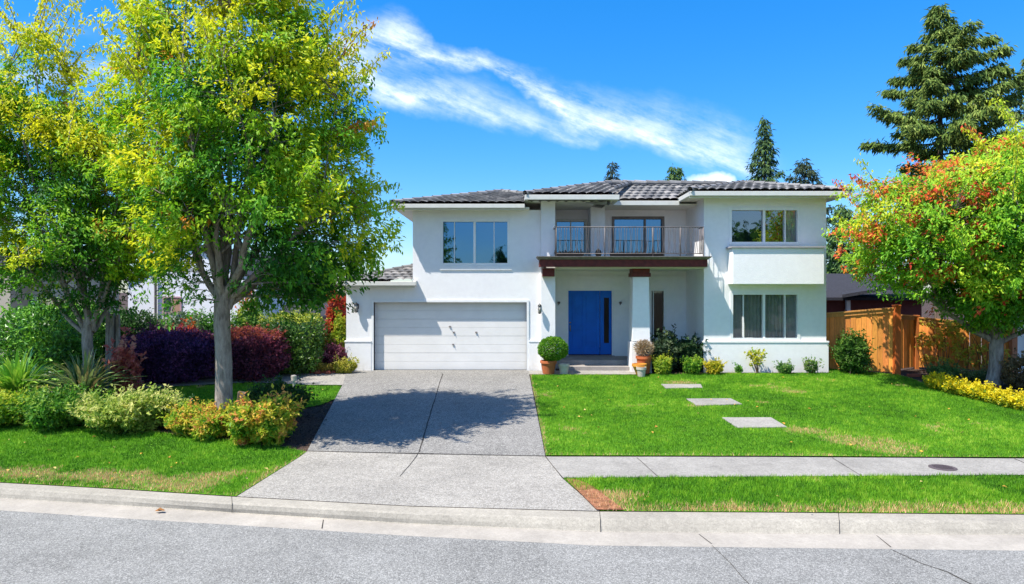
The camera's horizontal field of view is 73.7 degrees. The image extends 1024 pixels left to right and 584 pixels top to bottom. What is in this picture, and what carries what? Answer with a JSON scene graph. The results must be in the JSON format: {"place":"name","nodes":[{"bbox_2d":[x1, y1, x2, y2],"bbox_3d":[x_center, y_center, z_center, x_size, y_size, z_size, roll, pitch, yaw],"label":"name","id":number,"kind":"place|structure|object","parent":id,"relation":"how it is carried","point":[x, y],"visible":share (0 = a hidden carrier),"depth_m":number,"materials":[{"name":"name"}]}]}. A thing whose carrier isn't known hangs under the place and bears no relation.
{"place":"outdoors","nodes":[
{"label":"outdoors","id":0,"kind":"place"},
{"bbox_2d":[0,423,305,495],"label":"front left lawn","id":1,"kind":"structure","parent":0,"point":[138,481],"depth_m":11.76,"materials":[{"name":"green plant"}]},
{"bbox_2d":[51,372,345,391],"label":"path","id":2,"kind":"structure","parent":0,"point":[309,378],"depth_m":20.03,"materials":[{"name":"concrete"}]},
{"bbox_2d":[310,370,335,373],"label":"edging stones","id":3,"kind":"object","parent":2,"relation":"on","point":[324,371],"visible":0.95,"depth_m":21.15,"materials":[{"name":"stone"}]},
{"bbox_2d":[141,382,341,409],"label":"lawn","id":4,"kind":"structure","parent":0,"point":[321,393],"depth_m":18.28,"materials":[{"name":"green plant"}]},
{"bbox_2d":[101,366,113,395],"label":"strappy plant","id":5,"kind":"object","parent":4,"relation":"on","point":[109,381],"visible":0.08,"depth_m":17.49,"materials":[{"name":"green plant"}]},
{"bbox_2d":[100,326,147,396],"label":"leafy plant","id":6,"kind":"object","parent":4,"relation":"on","point":[121,352],"visible":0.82,"depth_m":16.86,"materials":[{"name":"purple plant"}]},
{"bbox_2d":[291,375,296,385],"bbox_3d":[-6.079,2.481,19.014,0.160,0.350,0.160,0,0,0],"label":"path light","id":7,"kind":"object","parent":4,"relation":"on","point":[293,378],"visible":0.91,"depth_m":18.96,"materials":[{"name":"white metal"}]},
{"bbox_2d":[237,391,246,403],"bbox_3d":[-6.450,2.581,16.303,0.238,0.431,0.139,0,0,0],"label":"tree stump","id":8,"kind":"object","parent":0,"point":[241,395],"visible":0.31,"depth_m":16.25,"materials":[{"name":"brown wood"}]},
{"bbox_2d":[307,370,544,455],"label":"driveway","id":9,"kind":"structure","parent":0,"point":[489,412],"depth_m":15.70,"materials":[{"name":"grey concrete"}]},
{"bbox_2d":[7,377,1004,511],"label":"fallen leaves","id":10,"kind":"object","parent":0,"point":[549,448],"depth_m":11.98,"materials":[{"name":"orange plant"}]},
{"bbox_2d":[0,510,1023,583],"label":"road","id":11,"kind":"structure","parent":0,"point":[41,548],"depth_m":7.96,"materials":[{"name":"grey asphalt"}]},
{"bbox_2d":[0,499,1023,550],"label":"gutter","id":12,"kind":"object","parent":11,"relation":"on","point":[920,541],"visible":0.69,"depth_m":8.81,"materials":[{"name":"concrete"}]},
{"bbox_2d":[322,520,970,583],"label":"road cracks","id":13,"kind":"object","parent":11,"relation":"on","point":[748,583],"visible":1,"depth_m":8.01,"materials":[{"name":"grey asphalt"}]},
{"bbox_2d":[0,293,1023,534],"bbox_3d":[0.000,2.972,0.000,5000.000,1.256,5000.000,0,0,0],"label":"ground","id":14,"kind":"structure","parent":0,"point":[303,434],"depth_m":13.75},
{"bbox_2d":[0,381,51,426],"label":"shrub","id":15,"kind":"object","parent":14,"relation":"on","point":[7,398],"visible":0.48,"depth_m":14.54,"materials":[{"name":"green plant"}]},
{"bbox_2d":[0,346,75,392],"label":"strappy plant","id":16,"kind":"object","parent":14,"relation":"on","point":[13,373],"visible":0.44,"depth_m":16.26,"materials":[{"name":"green plant"}]},
{"bbox_2d":[1,375,114,430],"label":"shrub","id":17,"kind":"object","parent":14,"relation":"on","point":[46,409],"visible":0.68,"depth_m":14.28,"materials":[{"name":"green plant"}]},
{"bbox_2d":[0,253,118,356],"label":"neighbour house","id":18,"kind":"structure","parent":14,"relation":"on","point":[4,300],"depth_m":25.89,"materials":[{"name":"white paint"}]},
{"bbox_2d":[0,293,121,387],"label":"hedge","id":19,"kind":"object","parent":14,"relation":"on","point":[55,338],"visible":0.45,"depth_m":18.48,"materials":[{"name":"green plant"}]},
{"bbox_2d":[16,348,147,395],"bbox_3d":[-10.245,2.068,16.328,2.593,1.482,2.672,0,0,0],"label":"strappy plant","id":20,"kind":"object","parent":14,"relation":"on","point":[90,376],"visible":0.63,"depth_m":16.17,"materials":[{"name":"green plant"}]},
{"bbox_2d":[0,0,188,367],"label":"maple tree","id":21,"kind":"object","parent":14,"relation":"on","point":[62,186],"visible":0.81,"depth_m":16.44,"materials":[{"name":"green plant"}]},
{"bbox_2d":[105,312,119,392],"bbox_3d":[-10.649,1.639,18.225,0.365,2.220,0.210,0,0,0],"label":"wooden post","id":22,"kind":"object","parent":14,"relation":"on","point":[112,329],"visible":0.36,"depth_m":18.16,"materials":[{"name":"grey wood"}]},
{"bbox_2d":[65,382,189,435],"bbox_3d":[-8.109,2.431,14.401,2.419,1.081,2.326,0,0,0],"label":"shrub","id":23,"kind":"object","parent":14,"relation":"on","point":[132,410],"visible":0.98,"depth_m":13.93,"materials":[{"name":"green plant"}]},
{"bbox_2d":[99,299,164,365],"bbox_3d":[-11.602,1.422,20.559,2.254,2.452,2.028,0,0,0],"label":"hedge","id":24,"kind":"object","parent":14,"relation":"on","point":[137,322],"visible":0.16,"depth_m":20.38,"materials":[{"name":"green plant"}]},
{"bbox_2d":[120,319,214,384],"bbox_3d":[-9.949,1.728,19.807,3.160,1.900,1.845,0,0,0],"label":"hedge","id":25,"kind":"object","parent":14,"relation":"on","point":[181,355],"visible":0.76,"depth_m":19.31,"materials":[{"name":"purple plant"}]},
{"bbox_2d":[142,303,210,336],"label":"hedge","id":26,"kind":"object","parent":14,"relation":"on","point":[176,321],"visible":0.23,"depth_m":21.11,"materials":[{"name":"green plant"}]},
{"bbox_2d":[170,317,198,376],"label":"shrub","id":27,"kind":"object","parent":14,"relation":"on","point":[185,320],"visible":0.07,"depth_m":20.57,"materials":[{"name":"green plant"}]},
{"bbox_2d":[156,397,213,436],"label":"shrub","id":28,"kind":"object","parent":14,"relation":"on","point":[176,420],"visible":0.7,"depth_m":13.72,"materials":[{"name":"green plant"}]},
{"bbox_2d":[192,306,213,371],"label":"shrub","id":29,"kind":"object","parent":14,"relation":"on","point":[210,326],"visible":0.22,"depth_m":21.40,"materials":[{"name":"green plant"}]},
{"bbox_2d":[188,399,241,441],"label":"shrub","id":30,"kind":"object","parent":14,"relation":"on","point":[207,424],"visible":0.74,"depth_m":13.45,"materials":[{"name":"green plant"}]},
{"bbox_2d":[126,245,316,325],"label":"neighbour house","id":31,"kind":"structure","parent":14,"relation":"on","point":[154,301],"depth_m":32.00,"materials":[{"name":"white paint"}]},
{"bbox_2d":[162,296,181,313],"bbox_3d":[-15.930,0.615,31.990,0.900,0.810,0.060,0,0,0],"label":"window","id":32,"kind":"structure","parent":31,"relation":"in","point":[178,307],"depth_m":31.98,"materials":[{"name":"white glass"}]},
{"bbox_2d":[67,0,405,410],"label":"maple tree","id":33,"kind":"object","parent":14,"relation":"on","point":[299,188],"visible":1,"depth_m":13.26,"materials":[{"name":"green plant"}]},
{"bbox_2d":[204,322,292,381],"bbox_3d":[-7.860,1.752,20.299,2.597,1.777,1.926,0,0,0],"label":"hedge","id":34,"kind":"object","parent":14,"relation":"on","point":[256,352],"visible":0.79,"depth_m":19.79,"materials":[{"name":"purple plant"}]},
{"bbox_2d":[230,297,268,335],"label":"shrub","id":35,"kind":"object","parent":14,"relation":"on","point":[248,319],"visible":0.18,"depth_m":22.13,"materials":[{"name":"green plant"}]},
{"bbox_2d":[217,383,307,446],"bbox_3d":[-4.891,2.413,13.440,1.691,1.229,1.786,0,0,0],"label":"shrub","id":36,"kind":"object","parent":14,"relation":"on","point":[269,421],"visible":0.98,"depth_m":13.00,"materials":[{"name":"green plant"}]},
{"bbox_2d":[243,373,319,412],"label":"shrub","id":37,"kind":"object","parent":14,"relation":"on","point":[265,389],"visible":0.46,"depth_m":15.40,"materials":[{"name":"green plant"}]},
{"bbox_2d":[256,307,331,374],"bbox_3d":[-6.890,1.512,21.508,2.277,2.137,2.244,0,0,0],"label":"hedge","id":38,"kind":"object","parent":14,"relation":"on","point":[304,334],"visible":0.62,"depth_m":20.90,"materials":[{"name":"green plant"}]},
{"bbox_2d":[286,402,331,445],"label":"bark mulch","id":39,"kind":"object","parent":14,"relation":"on","point":[310,424],"visible":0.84,"depth_m":14.96,"materials":[{"name":"brown wood"}]},
{"bbox_2d":[279,302,345,341],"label":"shrub","id":40,"kind":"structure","parent":14,"relation":"on","point":[323,314],"depth_m":31.31,"materials":[{"name":"green plant"}]},
{"bbox_2d":[312,362,335,371],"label":"leafy plant","id":41,"kind":"object","parent":14,"relation":"on","point":[325,366],"visible":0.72,"depth_m":21.28,"materials":[{"name":"green plant"}]},
{"bbox_2d":[323,291,345,349],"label":"shrub","id":42,"kind":"object","parent":14,"relation":"on","point":[332,304],"visible":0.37,"depth_m":22.37,"materials":[{"name":"red plant"}]},
{"bbox_2d":[322,338,347,363],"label":"shrub","id":43,"kind":"object","parent":14,"relation":"on","point":[330,351],"visible":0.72,"depth_m":21.55,"materials":[{"name":"purple plant"}]},
{"bbox_2d":[328,308,345,352],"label":"shrub","id":44,"kind":"object","parent":14,"relation":"on","point":[339,332],"visible":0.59,"depth_m":21.99,"materials":[{"name":"green plant"}]},
{"bbox_2d":[332,352,358,373],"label":"leafy plant","id":45,"kind":"object","parent":14,"relation":"on","point":[350,365],"visible":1,"depth_m":21.22,"materials":[{"name":"yellow plant"}]},
{"bbox_2d":[238,451,598,510],"bbox_3d":[-1.313,2.983,11.043,5.263,0.018,3.045,0,0,4],"label":"driveway apron","id":46,"kind":"object","parent":14,"relation":"on","point":[489,481],"visible":1,"depth_m":10.72,"materials":[{"name":"concrete"}]},
{"bbox_2d":[330,373,561,476],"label":"driveway joints","id":47,"kind":"object","parent":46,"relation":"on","point":[424,435],"visible":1,"depth_m":12.64,"materials":[{"name":"grey concrete"}]},
{"bbox_2d":[0,483,1023,534],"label":"kerb","id":48,"kind":"structure","parent":14,"relation":"on","point":[819,523],"depth_m":9.16,"materials":[{"name":"concrete"}]},
{"bbox_2d":[529,371,635,373],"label":"porch walkway","id":49,"kind":"structure","parent":14,"relation":"on","point":[587,372],"depth_m":21.33,"materials":[{"name":"concrete"}]},
{"bbox_2d":[537,336,568,373],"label":"potted plant","id":50,"kind":"object","parent":49,"relation":"on","point":[550,357],"visible":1,"depth_m":20.94,"materials":[{"name":"green plant"}]},
{"bbox_2d":[558,363,569,373],"bbox_3d":[1.602,2.371,21.100,0.353,0.311,0.353,0,0,0],"label":"flower pot","id":51,"kind":"object","parent":49,"relation":"on","point":[563,368],"visible":0.98,"depth_m":20.98,"materials":[{"name":"beige ceramic"}]},
{"bbox_2d":[634,339,654,373],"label":"potted plant","id":52,"kind":"object","parent":49,"relation":"on","point":[641,358],"visible":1,"depth_m":21.13,"materials":[{"name":"brown plant"}]},
{"bbox_2d":[342,180,851,372],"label":"house","id":53,"kind":"structure","parent":14,"relation":"on","point":[735,271],"depth_m":21.80,"materials":[{"name":"white paint"}]},
{"bbox_2d":[375,302,526,369],"bbox_3d":[-1.972,1.414,21.986,4.885,2.174,0.148,0,0,0],"label":"garage door","id":54,"kind":"structure","parent":53,"relation":"in","point":[408,335],"depth_m":21.96,"materials":[{"name":"paint"}]},
{"bbox_2d":[440,219,511,269],"bbox_3d":[-1.155,-1.516,21.840,2.306,1.635,0.140,0,0,0],"label":"window","id":55,"kind":"structure","parent":53,"relation":"in","point":[465,244],"depth_m":21.88,"materials":[{"name":"glass"}]},
{"bbox_2d":[554,250,583,255],"bbox_3d":[1.788,-1.224,21.410,0.941,0.255,0.320,0,0,5],"label":"planter box","id":56,"kind":"object","parent":53,"relation":"on","point":[568,254],"visible":0.69,"depth_m":21.30,"materials":[{"name":"black metal"}]},
{"bbox_2d":[555,219,586,255],"bbox_3d":[2.042,-1.908,23.844,1.139,1.273,0.132,0,0,0],"label":"window","id":57,"kind":"structure","parent":53,"relation":"in","point":[576,244],"depth_m":23.88,"materials":[{"name":"glass"}]},
{"bbox_2d":[568,291,599,353],"bbox_3d":[2.515,1.068,23.863,1.104,2.225,0.134,0,0,0],"label":"front door","id":58,"kind":"structure","parent":53,"relation":"in","point":[583,306],"depth_m":23.88,"materials":[{"name":"blue paint"}]},
{"bbox_2d":[610,251,663,255],"bbox_3d":[3.922,-1.201,21.397,1.741,0.211,0.339,0,0,0],"label":"planter box","id":59,"kind":"object","parent":53,"relation":"on","point":[636,254],"visible":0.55,"depth_m":21.31,"materials":[{"name":"black metal"}]},
{"bbox_2d":[612,216,663,255],"bbox_3d":[4.396,-1.885,23.844,1.830,1.496,0.132,0,0,0],"label":"sliding door","id":60,"kind":"structure","parent":53,"relation":"in","point":[617,221],"depth_m":23.88,"materials":[{"name":"glass"}]},
{"bbox_2d":[649,288,665,340],"bbox_3d":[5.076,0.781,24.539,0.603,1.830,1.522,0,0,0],"label":"window","id":61,"kind":"structure","parent":53,"relation":"in","point":[657,296],"depth_m":24.19,"materials":[{"name":"glass"}]},
{"bbox_2d":[729,207,799,244],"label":"window","id":62,"kind":"structure","parent":53,"relation":"in","point":[747,225],"depth_m":22.89,"materials":[{"name":"glass"}]},
{"bbox_2d":[730,292,799,340],"bbox_3d":[8.009,0.769,21.712,2.216,1.548,0.268,0,0,0],"label":"window","id":63,"kind":"structure","parent":53,"relation":"in","point":[754,316],"depth_m":21.78,"materials":[{"name":"glass"}]},
{"bbox_2d":[603,161,620,179],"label":"fir tree","id":64,"kind":"object","parent":14,"relation":"on","point":[610,173],"visible":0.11,"depth_m":47.82,"materials":[{"name":"green plant"}]},
{"bbox_2d":[642,326,689,370],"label":"shrub","id":65,"kind":"object","parent":14,"relation":"on","point":[664,344],"visible":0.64,"depth_m":21.44,"materials":[{"name":"green plant"}]},
{"bbox_2d":[663,163,686,180],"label":"fir tree","id":66,"kind":"object","parent":14,"relation":"on","point":[677,174],"visible":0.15,"depth_m":47.83,"materials":[{"name":"green plant"}]},
{"bbox_2d":[671,332,710,371],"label":"shrub","id":67,"kind":"object","parent":14,"relation":"on","point":[693,349],"visible":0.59,"depth_m":21.56,"materials":[{"name":"green plant"}]},
{"bbox_2d":[701,356,726,374],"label":"shrub","id":68,"kind":"object","parent":14,"relation":"on","point":[714,367],"visible":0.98,"depth_m":20.97,"materials":[{"name":"yellow plant"}]},
{"bbox_2d":[744,115,786,182],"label":"fir tree","id":69,"kind":"object","parent":14,"relation":"on","point":[766,163],"visible":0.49,"depth_m":47.75,"materials":[{"name":"green plant"}]},
{"bbox_2d":[564,472,1023,513],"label":"grass strip","id":70,"kind":"object","parent":14,"relation":"on","point":[872,511],"depth_m":9.78,"materials":[{"name":"green plant"}]},
{"bbox_2d":[566,478,621,508],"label":"bare dirt","id":71,"kind":"structure","parent":70,"relation":"on","point":[594,504],"depth_m":9.87,"materials":[{"name":"brown soil"}]},
{"bbox_2d":[784,158,834,240],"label":"fir tree","id":72,"kind":"object","parent":14,"relation":"on","point":[801,169],"visible":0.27,"depth_m":49.65,"materials":[{"name":"green plant"}]},
{"bbox_2d":[826,246,870,273],"bbox_3d":[19.549,-0.087,40.078,3.195,5.471,5.017,0,0,0],"label":"background tree","id":73,"kind":"object","parent":14,"relation":"on","point":[851,268],"visible":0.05,"depth_m":39.38,"materials":[{"name":"green plant"}]},
{"bbox_2d":[826,203,872,273],"bbox_3d":[19.575,-1.257,39.975,3.664,7.917,3.527,0,0,0],"label":"fir tree","id":74,"kind":"object","parent":14,"relation":"on","point":[832,245],"visible":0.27,"depth_m":39.72,"materials":[{"name":"green plant"}]},
{"bbox_2d":[828,328,881,374],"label":"shrub","id":75,"kind":"object","parent":14,"relation":"on","point":[851,353],"visible":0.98,"depth_m":20.95,"materials":[{"name":"green plant"}]},
{"bbox_2d":[826,274,933,346],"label":"neighbour house","id":76,"kind":"structure","parent":14,"relation":"on","point":[843,293],"depth_m":29.00,"materials":[{"name":"red"}]},
{"bbox_2d":[826,305,1017,374],"bbox_3d":[12.833,1.496,21.694,5.648,2.202,1.389,0,0,0],"label":"wooden fence","id":77,"kind":"object","parent":14,"relation":"on","point":[903,351],"visible":0.56,"depth_m":21.62,"materials":[{"name":"brown wood"}]},
{"bbox_2d":[821,97,1023,387],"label":"maple tree","id":78,"kind":"object","parent":14,"relation":"on","point":[973,214],"visible":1,"depth_m":17.74,"materials":[{"name":"green plant"}]},
{"bbox_2d":[857,2,1023,318],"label":"spruce tree","id":79,"kind":"object","parent":14,"relation":"on","point":[935,80],"visible":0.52,"depth_m":36.90,"materials":[{"name":"green plant"}]},
{"bbox_2d":[924,356,967,377],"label":"shrub","id":80,"kind":"object","parent":14,"relation":"on","point":[951,370],"visible":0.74,"depth_m":20.14,"materials":[{"name":"green plant"}]},
{"bbox_2d":[906,374,998,387],"bbox_3d":[12.772,2.586,19.881,0.398,0.185,2.407,0,0,-30],"label":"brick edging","id":81,"kind":"object","parent":14,"relation":"on","point":[920,375],"visible":0.2,"depth_m":20.73,"materials":[{"name":"brown brick"}]},
{"bbox_2d":[912,317,1010,371],"bbox_3d":[14.139,1.768,21.460,2.799,2.196,0.530,0,0,21],"label":"climbing plant","id":82,"kind":"object","parent":14,"relation":"on","point":[951,330],"visible":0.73,"depth_m":21.50,"materials":[{"name":"green plant"}]},
{"bbox_2d":[958,365,987,381],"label":"shrub","id":83,"kind":"object","parent":14,"relation":"on","point":[971,375],"visible":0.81,"depth_m":19.85,"materials":[{"name":"green plant"}]},
{"bbox_2d":[951,307,1023,372],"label":"neighbour house","id":84,"kind":"structure","parent":14,"relation":"on","point":[1020,343],"depth_m":21.50,"materials":[{"name":"grey paint"}]},
{"bbox_2d":[970,58,1023,248],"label":"spruce tree","id":85,"kind":"object","parent":14,"relation":"on","point":[1018,115],"visible":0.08,"depth_m":42.11,"materials":[{"name":"green plant"}]},
{"bbox_2d":[998,347,1023,388],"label":"shrub","id":86,"kind":"object","parent":14,"relation":"on","point":[1010,366],"visible":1,"depth_m":18.81,"materials":[{"name":"green plant"}]},
{"bbox_2d":[0,0,1023,292],"label":"sky","id":87,"kind":"structure","parent":0,"point":[476,95],"materials":[{"name":"blue"}]},
{"bbox_2d":[530,368,1023,456],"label":"front right lawn","id":88,"kind":"structure","parent":0,"point":[745,429],"depth_m":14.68,"materials":[{"name":"green plant"}]},
{"bbox_2d":[632,363,646,374],"bbox_3d":[3.890,2.364,20.850,0.452,0.350,0.452,0,0,0],"label":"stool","id":89,"kind":"object","parent":88,"relation":"on","point":[634,365],"visible":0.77,"depth_m":20.72,"materials":[{"name":"orange wood"}]},
{"bbox_2d":[636,367,645,376],"bbox_3d":[3.901,2.406,20.600,0.304,0.293,0.304,0,0,0],"label":"flower pot","id":90,"kind":"object","parent":88,"relation":"on","point":[641,371],"visible":0.97,"depth_m":20.49,"materials":[{"name":"beige ceramic"}]},
{"bbox_2d":[649,352,676,374],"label":"shrub","id":91,"kind":"object","parent":88,"relation":"on","point":[662,365],"visible":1,"depth_m":20.96,"materials":[{"name":"green plant"}]},
{"bbox_2d":[661,384,701,388],"bbox_3d":[4.783,2.662,19.043,1.132,0.116,0.605,0,0,0],"label":"stepping stone","id":92,"kind":"object","parent":88,"relation":"on","point":[666,386],"visible":0.62,"depth_m":19.10,"materials":[{"name":"concrete"}]},
{"bbox_2d":[680,354,705,373],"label":"shrub","id":93,"kind":"object","parent":88,"relation":"on","point":[690,365],"visible":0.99,"depth_m":20.96,"materials":[{"name":"green plant"}]},
{"bbox_2d":[687,398,740,405],"bbox_3d":[5.037,2.769,17.008,1.174,0.127,0.778,0,0,-4],"label":"stepping stone","id":94,"kind":"object","parent":88,"relation":"on","point":[707,401],"visible":0.66,"depth_m":17.00,"materials":[{"name":"concrete"}]},
{"bbox_2d":[732,362,742,372],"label":"shrub","id":95,"kind":"object","parent":88,"relation":"on","point":[738,368],"visible":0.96,"depth_m":21.21,"materials":[{"name":"green plant"}]},
{"bbox_2d":[722,417,786,427],"bbox_3d":[5.277,2.878,14.883,1.121,0.132,0.910,0,0,0],"label":"stepping stone","id":96,"kind":"object","parent":88,"relation":"on","point":[753,422],"visible":0.66,"depth_m":14.85,"materials":[{"name":"concrete"}]},
{"bbox_2d":[744,347,767,373],"bbox_3d":[7.573,2.126,21.234,0.681,0.840,0.468,0,0,9],"label":"sapling","id":97,"kind":"object","parent":88,"relation":"on","point":[756,360],"visible":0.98,"depth_m":21.20,"materials":[{"name":"yellow plant"}]},
{"bbox_2d":[772,358,795,373],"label":"shrub","id":98,"kind":"object","parent":88,"relation":"on","point":[786,368],"visible":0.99,"depth_m":21.10,"materials":[{"name":"green plant"}]},
{"bbox_2d":[802,356,823,373],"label":"shrub","id":99,"kind":"object","parent":88,"relation":"on","point":[808,367],"visible":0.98,"depth_m":21.16,"materials":[{"name":"green plant"}]},
{"bbox_2d":[922,371,953,389],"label":"flowering plant","id":100,"kind":"object","parent":88,"relation":"on","point":[928,380],"visible":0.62,"depth_m":18.68,"materials":[{"name":"green plant"}]},
{"bbox_2d":[932,373,966,393],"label":"flowering plant","id":101,"kind":"object","parent":88,"relation":"on","point":[946,384],"visible":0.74,"depth_m":18.14,"materials":[{"name":"yellow plant"}]},
{"bbox_2d":[949,374,980,396],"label":"flowering plant","id":102,"kind":"object","parent":88,"relation":"on","point":[958,390],"visible":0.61,"depth_m":17.71,"materials":[{"name":"yellow plant"}]},
{"bbox_2d":[960,381,996,400],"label":"flowering plant","id":103,"kind":"object","parent":88,"relation":"on","point":[972,389],"visible":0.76,"depth_m":17.25,"materials":[{"name":"yellow plant"}]},
{"bbox_2d":[974,380,1012,403],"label":"flowering plant","id":104,"kind":"object","parent":88,"relation":"on","point":[986,394],"visible":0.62,"depth_m":16.89,"materials":[{"name":"yellow plant"}]},
{"bbox_2d":[990,386,1022,406],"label":"flowering plant","id":105,"kind":"object","parent":88,"relation":"on","point":[1001,401],"visible":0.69,"depth_m":16.46,"materials":[{"name":"yellow plant"}]},
{"bbox_2d":[1002,388,1023,410],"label":"flowering plant","id":106,"kind":"object","parent":88,"relation":"on","point":[1018,403],"visible":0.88,"depth_m":16.11,"materials":[{"name":"yellow plant"}]},
{"bbox_2d":[547,457,1023,477],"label":"sidewalk","id":107,"kind":"structure","parent":0,"point":[570,467],"depth_m":11.72,"materials":[{"name":"concrete"}]},
{"bbox_2d":[928,464,957,470],"bbox_3d":[7.342,2.994,11.636,0.430,0.031,0.430,0,0,0],"label":"utility cover","id":108,"kind":"object","parent":107,"relation":"on","point":[942,467],"visible":1,"depth_m":11.60,"materials":[{"name":"metal"}]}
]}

